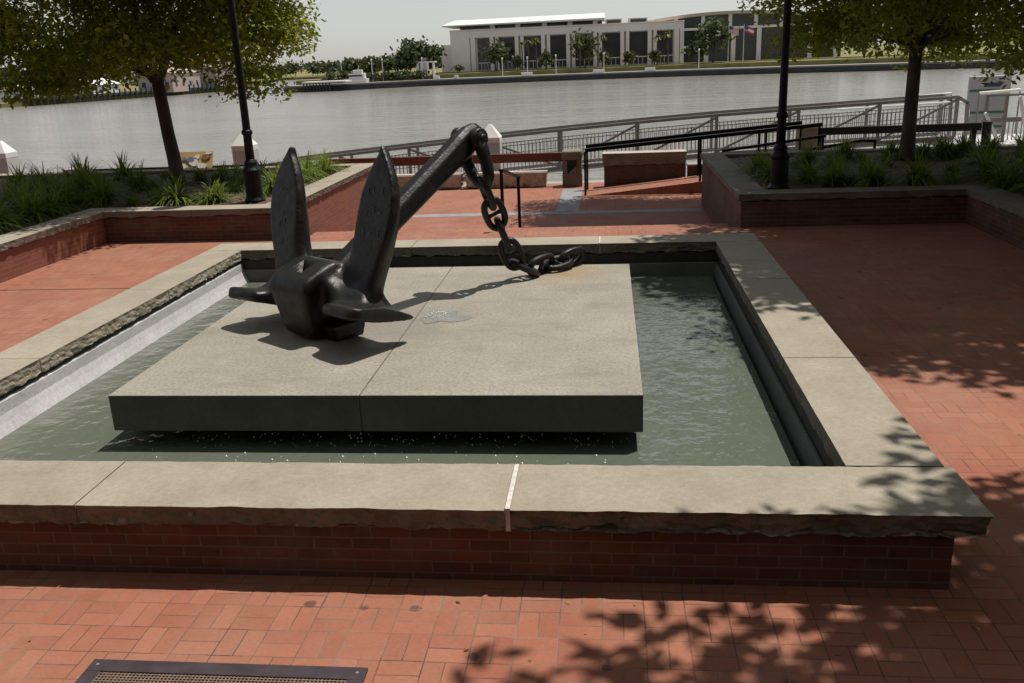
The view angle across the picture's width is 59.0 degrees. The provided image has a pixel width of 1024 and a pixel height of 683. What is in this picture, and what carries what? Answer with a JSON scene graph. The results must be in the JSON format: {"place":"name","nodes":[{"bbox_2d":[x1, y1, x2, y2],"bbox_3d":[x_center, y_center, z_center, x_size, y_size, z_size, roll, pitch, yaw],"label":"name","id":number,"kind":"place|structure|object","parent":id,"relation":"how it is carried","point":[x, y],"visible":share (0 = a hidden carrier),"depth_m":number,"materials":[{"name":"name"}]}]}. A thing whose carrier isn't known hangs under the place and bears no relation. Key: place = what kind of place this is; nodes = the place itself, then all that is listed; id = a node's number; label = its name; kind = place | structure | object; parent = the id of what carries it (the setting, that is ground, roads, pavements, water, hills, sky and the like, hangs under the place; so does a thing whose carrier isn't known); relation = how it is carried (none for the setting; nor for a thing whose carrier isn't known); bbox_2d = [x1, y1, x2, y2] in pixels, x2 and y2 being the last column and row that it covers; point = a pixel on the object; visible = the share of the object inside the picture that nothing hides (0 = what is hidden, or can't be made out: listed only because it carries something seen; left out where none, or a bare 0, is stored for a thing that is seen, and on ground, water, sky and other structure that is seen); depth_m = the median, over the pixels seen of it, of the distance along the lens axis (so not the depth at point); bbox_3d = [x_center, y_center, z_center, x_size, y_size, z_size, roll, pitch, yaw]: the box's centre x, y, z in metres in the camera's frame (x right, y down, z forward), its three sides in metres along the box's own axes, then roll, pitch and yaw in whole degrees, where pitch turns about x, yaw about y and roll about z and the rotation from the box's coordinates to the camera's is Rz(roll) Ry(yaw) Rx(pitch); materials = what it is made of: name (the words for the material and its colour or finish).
{"place":"outdoors","nodes":[
{"label":"outdoors","id":0,"kind":"place"},
{"bbox_2d":[0,79,275,107],"bbox_3d":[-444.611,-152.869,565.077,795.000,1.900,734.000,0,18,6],"label":"river bank","id":1,"kind":"structure","parent":0,"point":[17,104],"depth_m":208.63,"materials":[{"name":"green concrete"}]},
{"bbox_2d":[72,78,119,97],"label":"waterfront shed","id":2,"kind":"structure","parent":1,"relation":"on","point":[110,86],"depth_m":211.03,"materials":[{"name":"white metal"}]},
{"bbox_2d":[137,68,200,93],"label":"waterfront shed","id":3,"kind":"structure","parent":1,"relation":"on","point":[181,85],"depth_m":226.41,"materials":[{"name":"white glass"}]},
{"bbox_2d":[191,64,236,88],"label":"waterfront shed","id":4,"kind":"structure","parent":1,"relation":"on","point":[210,75],"depth_m":243.23,"materials":[{"name":"grey glass"}]},
{"bbox_2d":[119,67,438,84],"bbox_3d":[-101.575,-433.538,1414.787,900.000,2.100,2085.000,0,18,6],"label":"distant shore","id":5,"kind":"structure","parent":0,"point":[302,75],"depth_m":496.19,"materials":[{"name":"green plant"}]},
{"bbox_2d":[0,223,1023,682],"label":"plaza","id":6,"kind":"structure","parent":0,"point":[924,323],"depth_m":4.67,"materials":[{"name":"red brick"}]},
{"bbox_2d":[75,659,367,682],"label":"drain grate","id":7,"kind":"object","parent":6,"relation":"on","point":[115,671],"visible":1,"depth_m":4.16,"materials":[{"name":"black metal"}]},
{"bbox_2d":[0,233,993,589],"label":"fountain basin","id":8,"kind":"object","parent":6,"relation":"on","point":[870,491],"visible":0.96,"depth_m":4.94,"materials":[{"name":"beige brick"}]},
{"bbox_2d":[108,264,642,431],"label":"stone platform","id":9,"kind":"structure","parent":8,"relation":"on","point":[548,351],"depth_m":6.88,"materials":[{"name":"stone"}]},
{"bbox_2d":[229,123,493,340],"bbox_3d":[-1.105,-1.063,8.208,1.831,1.626,2.434,13,23,40],"label":"anchor","id":10,"kind":"object","parent":9,"relation":"on","point":[340,296],"visible":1,"depth_m":7.55,"materials":[{"name":"black paint"}]},
{"bbox_2d":[477,175,584,276],"bbox_3d":[0.212,-1.224,9.400,0.271,1.162,1.524,15,24,43],"label":"anchor chain","id":11,"kind":"object","parent":10,"relation":"hanging from","point":[492,202],"visible":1,"depth_m":9.29,"materials":[{"name":"black paint"}]},
{"bbox_2d":[420,311,470,322],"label":"puddle","id":12,"kind":"object","parent":9,"relation":"on","point":[451,316],"visible":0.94,"depth_m":8.13,"materials":[{"name":"grey liquid"}]},
{"bbox_2d":[0,275,799,466],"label":"pool water","id":13,"kind":"structure","parent":8,"relation":"in","point":[706,401],"depth_m":6.74,"materials":[{"name":"liquid"}]},
{"bbox_2d":[700,144,1023,249],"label":"brick planter","id":14,"kind":"object","parent":6,"relation":"on","point":[731,197],"visible":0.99,"depth_m":13.86,"materials":[{"name":"brick"}]},
{"bbox_2d":[729,150,1023,195],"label":"planting soil","id":15,"kind":"structure","parent":14,"relation":"in","point":[792,185],"depth_m":16.23,"materials":[{"name":"soil"}]},
{"bbox_2d":[724,146,790,180],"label":"strappy plant","id":16,"kind":"object","parent":15,"relation":"on","point":[756,161],"visible":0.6,"depth_m":16.34,"materials":[{"name":"green plant"}]},
{"bbox_2d":[744,150,810,185],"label":"strappy plant","id":17,"kind":"object","parent":15,"relation":"on","point":[766,174],"visible":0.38,"depth_m":15.46,"materials":[{"name":"green plant"}]},
{"bbox_2d":[767,0,791,189],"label":"lamp post","id":18,"kind":"object","parent":15,"relation":"on","point":[779,157],"visible":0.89,"depth_m":14.27,"materials":[{"name":"metal"}]},
{"bbox_2d":[788,153,828,186],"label":"strappy plant","id":19,"kind":"object","parent":15,"relation":"on","point":[811,170],"visible":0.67,"depth_m":15.24,"materials":[{"name":"green plant"}]},
{"bbox_2d":[790,135,837,171],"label":"strappy plant","id":20,"kind":"object","parent":15,"relation":"on","point":[809,156],"visible":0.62,"depth_m":17.07,"materials":[{"name":"green plant"}]},
{"bbox_2d":[796,152,879,187],"bbox_3d":[5.332,-2.771,14.795,1.613,0.764,1.742,0,18,6],"label":"strappy plant","id":21,"kind":"object","parent":15,"relation":"on","point":[835,175],"visible":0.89,"depth_m":14.63,"materials":[{"name":"green plant"}]},
{"bbox_2d":[820,136,863,162],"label":"strappy plant","id":22,"kind":"object","parent":15,"relation":"on","point":[845,148],"visible":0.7,"depth_m":17.82,"materials":[{"name":"green plant"}]},
{"bbox_2d":[833,150,909,187],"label":"strappy plant","id":23,"kind":"object","parent":15,"relation":"on","point":[872,175],"visible":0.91,"depth_m":14.47,"materials":[{"name":"green plant"}]},
{"bbox_2d":[737,0,1023,160],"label":"shade tree","id":24,"kind":"object","parent":15,"relation":"on","point":[922,25],"visible":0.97,"depth_m":16.90,"materials":[{"name":"green plant"}]},
{"bbox_2d":[867,136,899,158],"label":"strappy plant","id":25,"kind":"object","parent":15,"relation":"on","point":[891,146],"visible":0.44,"depth_m":17.97,"materials":[{"name":"green plant"}]},
{"bbox_2d":[881,147,971,199],"bbox_3d":[6.459,-2.747,14.425,1.673,0.813,1.779,-11,19,-25],"label":"strappy plant","id":26,"kind":"object","parent":15,"relation":"on","point":[918,174],"visible":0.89,"depth_m":14.27,"materials":[{"name":"green plant"}]},
{"bbox_2d":[898,136,956,160],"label":"strappy plant","id":27,"kind":"object","parent":15,"relation":"on","point":[921,148],"visible":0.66,"depth_m":17.63,"materials":[{"name":"green plant"}]},
{"bbox_2d":[916,131,973,160],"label":"strappy plant","id":28,"kind":"object","parent":15,"relation":"on","point":[946,148],"visible":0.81,"depth_m":17.70,"materials":[{"name":"green plant"}]},
{"bbox_2d":[936,158,974,175],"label":"strappy plant","id":29,"kind":"object","parent":15,"relation":"on","point":[951,167],"visible":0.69,"depth_m":15.39,"materials":[{"name":"green plant"}]},
{"bbox_2d":[944,127,999,159],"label":"strappy plant","id":30,"kind":"object","parent":15,"relation":"on","point":[964,142],"visible":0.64,"depth_m":17.76,"materials":[{"name":"green plant"}]},
{"bbox_2d":[935,134,1014,174],"bbox_3d":[8.100,-3.156,15.590,1.779,0.804,2.034,-8,18,-19],"label":"strappy plant","id":31,"kind":"object","parent":15,"relation":"on","point":[980,151],"visible":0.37,"depth_m":15.64,"materials":[{"name":"green plant"}]},
{"bbox_2d":[945,144,1020,184],"bbox_3d":[7.743,-2.866,14.738,1.812,0.790,1.704,10,21,33],"label":"strappy plant","id":32,"kind":"object","parent":15,"relation":"on","point":[983,163],"visible":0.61,"depth_m":14.66,"materials":[{"name":"green plant"}]},
{"bbox_2d":[948,150,1023,207],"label":"strappy plant","id":33,"kind":"object","parent":15,"relation":"on","point":[1008,175],"visible":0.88,"depth_m":13.72,"materials":[{"name":"green plant"}]},
{"bbox_2d":[961,126,1019,158],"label":"strappy plant","id":34,"kind":"object","parent":15,"relation":"on","point":[992,141],"visible":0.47,"depth_m":17.64,"materials":[{"name":"green plant"}]},
{"bbox_2d":[0,43,1023,183],"bbox_3d":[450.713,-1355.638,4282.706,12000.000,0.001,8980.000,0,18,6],"label":"river","id":35,"kind":"structure","parent":0,"point":[50,135],"depth_m":100.53,"materials":[{"name":"liquid"}]},
{"bbox_2d":[0,141,18,173],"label":"white pillar","id":36,"kind":"structure","parent":35,"relation":"in","point":[8,154],"depth_m":25.74,"materials":[{"name":"paint"}]},
{"bbox_2d":[3,82,236,105],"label":"timber wharf","id":37,"kind":"structure","parent":35,"relation":"in","point":[136,92],"depth_m":212.67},
{"bbox_2d":[231,133,259,164],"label":"white pillar","id":38,"kind":"structure","parent":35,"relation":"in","point":[238,151],"depth_m":24.91,"materials":[{"name":"paint"}]},
{"bbox_2d":[302,80,351,91],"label":"timber pier","id":39,"kind":"structure","parent":35,"relation":"in","point":[319,82],"depth_m":205.51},
{"bbox_2d":[339,65,368,82],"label":"moored boat","id":40,"kind":"object","parent":35,"relation":"on","point":[356,76],"visible":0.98,"depth_m":212.72,"materials":[{"name":"white paint"}]},
{"bbox_2d":[925,133,1022,144],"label":"dock landing","id":41,"kind":"object","parent":35,"relation":"on","point":[1009,140],"visible":0.2,"depth_m":26.22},
{"bbox_2d":[268,94,969,181],"bbox_3d":[2.788,-5.868,27.731,20.828,2.590,1.390,0,18,6],"label":"gangway","id":42,"kind":"object","parent":41,"relation":"on","point":[716,115],"visible":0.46,"depth_m":27.16,"materials":[{"name":"grey metal"}]},
{"bbox_2d":[836,101,969,134],"bbox_3d":[11.579,-6.548,26.856,3.818,1.040,0.060,0,18,6],"label":"looped handrail","id":43,"kind":"object","parent":41,"relation":"on","point":[901,105],"visible":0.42,"depth_m":26.72,"materials":[{"name":"metal"}]},
{"bbox_2d":[975,88,1020,133],"bbox_3d":[14.534,-6.881,27.073,1.200,1.313,0.090,0,18,6],"label":"dock rail","id":44,"kind":"object","parent":41,"relation":"on","point":[999,91],"visible":0.89,"depth_m":26.92,"materials":[{"name":"metal"}]},
{"bbox_2d":[983,93,1023,141],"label":"gate frame","id":45,"kind":"object","parent":41,"relation":"on","point":[1004,119],"visible":0.75,"depth_m":24.38,"materials":[{"name":"grey metal"}]},
{"bbox_2d":[967,75,1011,134],"bbox_3d":[16.969,-7.027,32.676,1.400,4.950,0.340,0,18,6],"label":"striped board","id":46,"kind":"object","parent":35,"relation":"in","point":[976,86],"visible":0.31,"depth_m":32.05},
{"bbox_2d":[0,0,1023,72],"label":"sky","id":47,"kind":"structure","parent":0,"point":[358,29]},
{"bbox_2d":[354,182,712,230],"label":"plaza","id":48,"kind":"structure","parent":0,"point":[465,199],"depth_m":20.24,"materials":[{"name":"red brick"}]},
{"bbox_2d":[0,163,372,282],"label":"brick planter","id":49,"kind":"object","parent":48,"relation":"on","point":[333,201],"visible":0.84,"depth_m":14.75,"materials":[{"name":"brick"}]},
{"bbox_2d":[0,168,345,234],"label":"planting soil","id":50,"kind":"structure","parent":49,"relation":"in","point":[268,200],"depth_m":16.52,"materials":[{"name":"soil"}]},
{"bbox_2d":[0,161,39,190],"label":"strappy plant","id":51,"kind":"object","parent":50,"relation":"on","point":[17,178],"visible":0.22,"depth_m":18.34,"materials":[{"name":"green plant"}]},
{"bbox_2d":[0,190,66,234],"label":"strappy plant","id":52,"kind":"object","parent":50,"relation":"on","point":[3,219],"visible":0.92,"depth_m":13.65,"materials":[{"name":"green plant"}]},
{"bbox_2d":[9,160,61,187],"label":"strappy plant","id":53,"kind":"object","parent":50,"relation":"on","point":[41,175],"visible":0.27,"depth_m":18.14,"materials":[{"name":"green plant"}]},
{"bbox_2d":[0,174,88,215],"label":"strappy plant","id":54,"kind":"object","parent":50,"relation":"on","point":[20,188],"visible":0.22,"depth_m":15.27,"materials":[{"name":"green plant"}]},
{"bbox_2d":[6,173,91,221],"bbox_3d":[-7.679,-2.385,15.085,1.894,0.845,1.822,14,24,42],"label":"strappy plant","id":55,"kind":"object","parent":50,"relation":"on","point":[52,198],"visible":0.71,"depth_m":15.10,"materials":[{"name":"green plant"}]},
{"bbox_2d":[0,182,102,228],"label":"strappy plant","id":56,"kind":"object","parent":50,"relation":"on","point":[35,209],"visible":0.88,"depth_m":14.38,"materials":[{"name":"green plant"}]},
{"bbox_2d":[38,170,118,212],"bbox_3d":[-7.956,-2.566,15.807,1.911,0.864,1.841,-13,20,-31],"label":"strappy plant","id":57,"kind":"object","parent":50,"relation":"on","point":[68,190],"visible":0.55,"depth_m":15.88,"materials":[{"name":"green plant"}]},
{"bbox_2d":[46,151,147,207],"bbox_3d":[-7.878,-2.945,16.669,2.783,1.065,2.144,-11,19,-25],"label":"strappy plant","id":58,"kind":"object","parent":50,"relation":"on","point":[80,179],"visible":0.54,"depth_m":16.70,"materials":[{"name":"green plant"}]},
{"bbox_2d":[72,167,144,210],"bbox_3d":[-7.236,-2.677,15.999,1.748,0.814,1.985,0,18,6],"label":"strappy plant","id":59,"kind":"object","parent":50,"relation":"on","point":[106,193],"visible":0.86,"depth_m":15.94,"materials":[{"name":"green plant"}]},
{"bbox_2d":[97,149,159,186],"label":"strappy plant","id":60,"kind":"object","parent":50,"relation":"on","point":[120,173],"visible":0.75,"depth_m":19.22,"materials":[{"name":"green plant"}]},
{"bbox_2d":[111,159,166,194],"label":"strappy plant","id":61,"kind":"object","parent":50,"relation":"on","point":[133,176],"visible":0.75,"depth_m":17.89,"materials":[{"name":"green plant"}]},
{"bbox_2d":[0,0,326,183],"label":"shade tree","id":62,"kind":"object","parent":50,"relation":"on","point":[150,42],"visible":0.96,"depth_m":16.71,"materials":[{"name":"green plant"}]},
{"bbox_2d":[139,173,210,206],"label":"strappy plant","id":63,"kind":"object","parent":50,"relation":"on","point":[173,196],"visible":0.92,"depth_m":15.72,"materials":[{"name":"green plant"}]},
{"bbox_2d":[186,162,212,183],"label":"strappy plant","id":64,"kind":"object","parent":50,"relation":"on","point":[198,175],"visible":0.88,"depth_m":18.79,"materials":[{"name":"green plant"}]},
{"bbox_2d":[183,176,245,205],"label":"strappy plant","id":65,"kind":"object","parent":50,"relation":"on","point":[214,195],"visible":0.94,"depth_m":15.64,"materials":[{"name":"green plant"}]},
{"bbox_2d":[198,164,237,185],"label":"strappy plant","id":66,"kind":"object","parent":50,"relation":"on","point":[221,173],"visible":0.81,"depth_m":18.46,"materials":[{"name":"green plant"}]},
{"bbox_2d":[227,0,265,203],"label":"lamp post","id":67,"kind":"object","parent":50,"relation":"on","point":[251,170],"visible":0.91,"depth_m":15.24,"materials":[{"name":"metal"}]},
{"bbox_2d":[237,166,275,196],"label":"strappy plant","id":68,"kind":"object","parent":50,"relation":"on","point":[268,184],"visible":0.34,"depth_m":16.62,"materials":[{"name":"green plant"}]},
{"bbox_2d":[300,153,329,181],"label":"strappy plant","id":69,"kind":"object","parent":50,"relation":"on","point":[308,166],"visible":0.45,"depth_m":18.37,"materials":[{"name":"green plant"}]},
{"bbox_2d":[309,149,348,179],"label":"strappy plant","id":70,"kind":"object","parent":50,"relation":"on","point":[323,164],"visible":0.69,"depth_m":19.07,"materials":[{"name":"green plant"}]},
{"bbox_2d":[2,149,1004,207],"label":"flowers","id":71,"kind":"object","parent":50,"relation":"on","point":[347,166],"visible":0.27,"depth_m":16.55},
{"bbox_2d":[180,151,213,167],"bbox_3d":[-8.059,-4.164,23.062,0.980,1.302,0.318,0,18,6],"label":"picture panel","id":72,"kind":"object","parent":48,"relation":"on","point":[191,159],"visible":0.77,"depth_m":22.93,"materials":[{"name":"multicoloured paint"}]},
{"bbox_2d":[397,172,463,189],"bbox_3d":[-2.380,-4.266,24.147,2.175,0.377,0.491,0,18,6],"label":"granite bench","id":73,"kind":"object","parent":48,"relation":"on","point":[454,180],"visible":0.35,"depth_m":23.92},
{"bbox_2d":[464,170,547,187],"bbox_3d":[-0.142,-4.284,23.908,2.173,0.376,0.488,0,18,6],"label":"granite bench","id":74,"kind":"object","parent":48,"relation":"on","point":[533,178],"visible":0.6,"depth_m":23.70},
{"bbox_2d":[498,169,520,227],"bbox_3d":[-0.006,-2.201,15.270,0.080,1.587,1.512,1,18,11],"label":"stair handrail","id":75,"kind":"object","parent":48,"relation":"on","point":[502,171],"visible":0.74,"depth_m":15.48,"materials":[{"name":"metal"}]},
{"bbox_2d":[311,223,727,235],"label":"plaza steps","id":76,"kind":"structure","parent":48,"relation":"on","point":[544,229],"depth_m":15.45,"materials":[{"name":"red brick"}]},
{"bbox_2d":[411,189,701,217],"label":"grey paving bands","id":77,"kind":"object","parent":48,"relation":"on","point":[569,201],"visible":0.82,"depth_m":19.88,"materials":[{"name":"stone"}]},
{"bbox_2d":[562,149,582,186],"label":"bollard pillar","id":78,"kind":"structure","parent":48,"relation":"on","point":[572,175],"depth_m":23.41,"materials":[{"name":"brown concrete"}]},
{"bbox_2d":[324,152,561,165],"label":"barrier beam","id":79,"kind":"structure","parent":78,"relation":"attached to","point":[496,158],"depth_m":23.71,"materials":[{"name":"wood"}]},
{"bbox_2d":[586,175,701,195],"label":"ramp","id":80,"kind":"structure","parent":48,"relation":"on","point":[686,185],"depth_m":21.83,"materials":[{"name":"red brick"}]},
{"bbox_2d":[586,121,801,189],"bbox_3d":[4.458,-4.601,22.422,5.238,1.530,0.110,0,18,6],"label":"ramp handrail","id":81,"kind":"object","parent":80,"relation":"on","point":[692,135],"visible":0.8,"depth_m":22.25,"materials":[{"name":"metal"}]},
{"bbox_2d":[584,122,822,195],"bbox_3d":[4.475,-4.309,21.459,5.518,1.553,0.110,0,18,6],"label":"ramp handrail","id":82,"kind":"object","parent":80,"relation":"on","point":[729,134],"visible":0.79,"depth_m":21.30,"materials":[{"name":"metal"}]},
{"bbox_2d":[721,134,825,152],"bbox_3d":[5.826,-3.905,20.285,2.268,1.380,0.050,0,18,6],"label":"ramp handrail","id":83,"kind":"object","parent":48,"relation":"on","point":[774,143],"visible":0.57,"depth_m":20.11,"materials":[{"name":"metal"}]},
{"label":"upper landing","id":84,"kind":"structure","parent":48,"relation":"on","visible":0},
{"bbox_2d":[796,127,817,149],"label":"timber post block","id":85,"kind":"structure","parent":84,"relation":"on","point":[807,132],"depth_m":23.11,"materials":[{"name":"brown wood"}]},
{"bbox_2d":[980,120,992,144],"bbox_3d":[12.012,-5.223,22.908,0.250,0.740,0.244,0,18,6],"label":"end post","id":86,"kind":"object","parent":84,"relation":"on","point":[986,124],"visible":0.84,"depth_m":22.80,"materials":[{"name":"metal"}]},
{"bbox_2d":[463,180,603,185],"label":"seawall","id":87,"kind":"object","parent":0,"point":[562,182],"depth_m":24.63,"materials":[{"name":"concrete"}]},
{"bbox_2d":[480,124,502,171],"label":"white pillar","id":88,"kind":"structure","parent":87,"relation":"attached to","point":[494,140],"depth_m":24.16,"materials":[{"name":"paint"}]},
{"bbox_2d":[820,122,981,145],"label":"barrier beam","id":89,"kind":"structure","parent":87,"relation":"on","point":[975,128],"depth_m":23.03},
{"bbox_2d":[602,149,686,186],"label":"stone topped wall","id":90,"kind":"structure","parent":0,"point":[624,167],"depth_m":22.78,"materials":[{"name":"red brick"}]},
{"bbox_2d":[284,61,1021,92],"bbox_3d":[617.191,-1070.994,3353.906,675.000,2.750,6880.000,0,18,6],"label":"bank seawall","id":91,"kind":"object","parent":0,"point":[638,75],"visible":0.2,"depth_m":208.86,"materials":[{"name":"concrete"}]},
{"bbox_2d":[285,59,1023,87],"bbox_3d":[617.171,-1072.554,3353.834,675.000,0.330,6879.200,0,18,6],"label":"bank promenade","id":92,"kind":"structure","parent":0,"point":[862,64],"depth_m":210.11,"materials":[{"name":"concrete"}]},
{"bbox_2d":[296,40,1019,84],"bbox_3d":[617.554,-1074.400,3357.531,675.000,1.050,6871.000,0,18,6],"label":"bank lawn","id":93,"kind":"structure","parent":0,"point":[881,59],"depth_m":217.40,"materials":[{"name":"green plant"}]},
{"bbox_2d":[329,57,362,71],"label":"tree","id":94,"kind":"object","parent":93,"relation":"on","point":[349,64],"visible":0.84,"depth_m":221.64,"materials":[{"name":"green plant"}]},
{"bbox_2d":[356,55,379,73],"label":"tree","id":95,"kind":"object","parent":93,"relation":"on","point":[365,63],"visible":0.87,"depth_m":221.71,"materials":[{"name":"green plant"}]},
{"bbox_2d":[375,53,402,71],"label":"tree","id":96,"kind":"object","parent":93,"relation":"on","point":[389,61],"visible":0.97,"depth_m":221.71,"materials":[{"name":"green plant"}]},
{"bbox_2d":[389,35,439,66],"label":"tree","id":97,"kind":"object","parent":93,"relation":"on","point":[413,50],"visible":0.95,"depth_m":222.07,"materials":[{"name":"green plant"}]},
{"bbox_2d":[413,39,447,74],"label":"tree","id":98,"kind":"object","parent":93,"relation":"on","point":[433,50],"visible":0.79,"depth_m":223.55,"materials":[{"name":"green plant"}]},
{"bbox_2d":[478,38,514,71],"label":"tree","id":99,"kind":"object","parent":93,"relation":"on","point":[498,51],"visible":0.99,"depth_m":225.21,"materials":[{"name":"green plant"}]},
{"bbox_2d":[537,49,554,69],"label":"tree","id":100,"kind":"object","parent":93,"relation":"on","point":[545,58],"visible":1,"depth_m":223.59,"materials":[{"name":"green plant"}]},
{"bbox_2d":[567,27,600,67],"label":"tree","id":101,"kind":"object","parent":93,"relation":"on","point":[589,43],"visible":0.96,"depth_m":222.55,"materials":[{"name":"green plant"}]},
{"bbox_2d":[680,39,711,63],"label":"tree","id":102,"kind":"object","parent":93,"relation":"on","point":[693,48],"visible":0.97,"depth_m":217.97,"materials":[{"name":"green plant"}]},
{"bbox_2d":[693,16,740,62],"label":"tree","id":103,"kind":"object","parent":93,"relation":"on","point":[709,30],"visible":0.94,"depth_m":218.77,"materials":[{"name":"green plant"}]},
{"bbox_2d":[435,46,1021,73],"bbox_3d":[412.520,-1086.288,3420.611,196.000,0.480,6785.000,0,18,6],"label":"bank terrace","id":104,"kind":"structure","parent":0,"point":[851,55],"depth_m":229.65,"materials":[{"name":"green concrete"}]},
{"bbox_2d":[441,10,840,71],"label":"riverside hall","id":105,"kind":"structure","parent":104,"relation":"on","point":[553,34],"depth_m":231.97,"materials":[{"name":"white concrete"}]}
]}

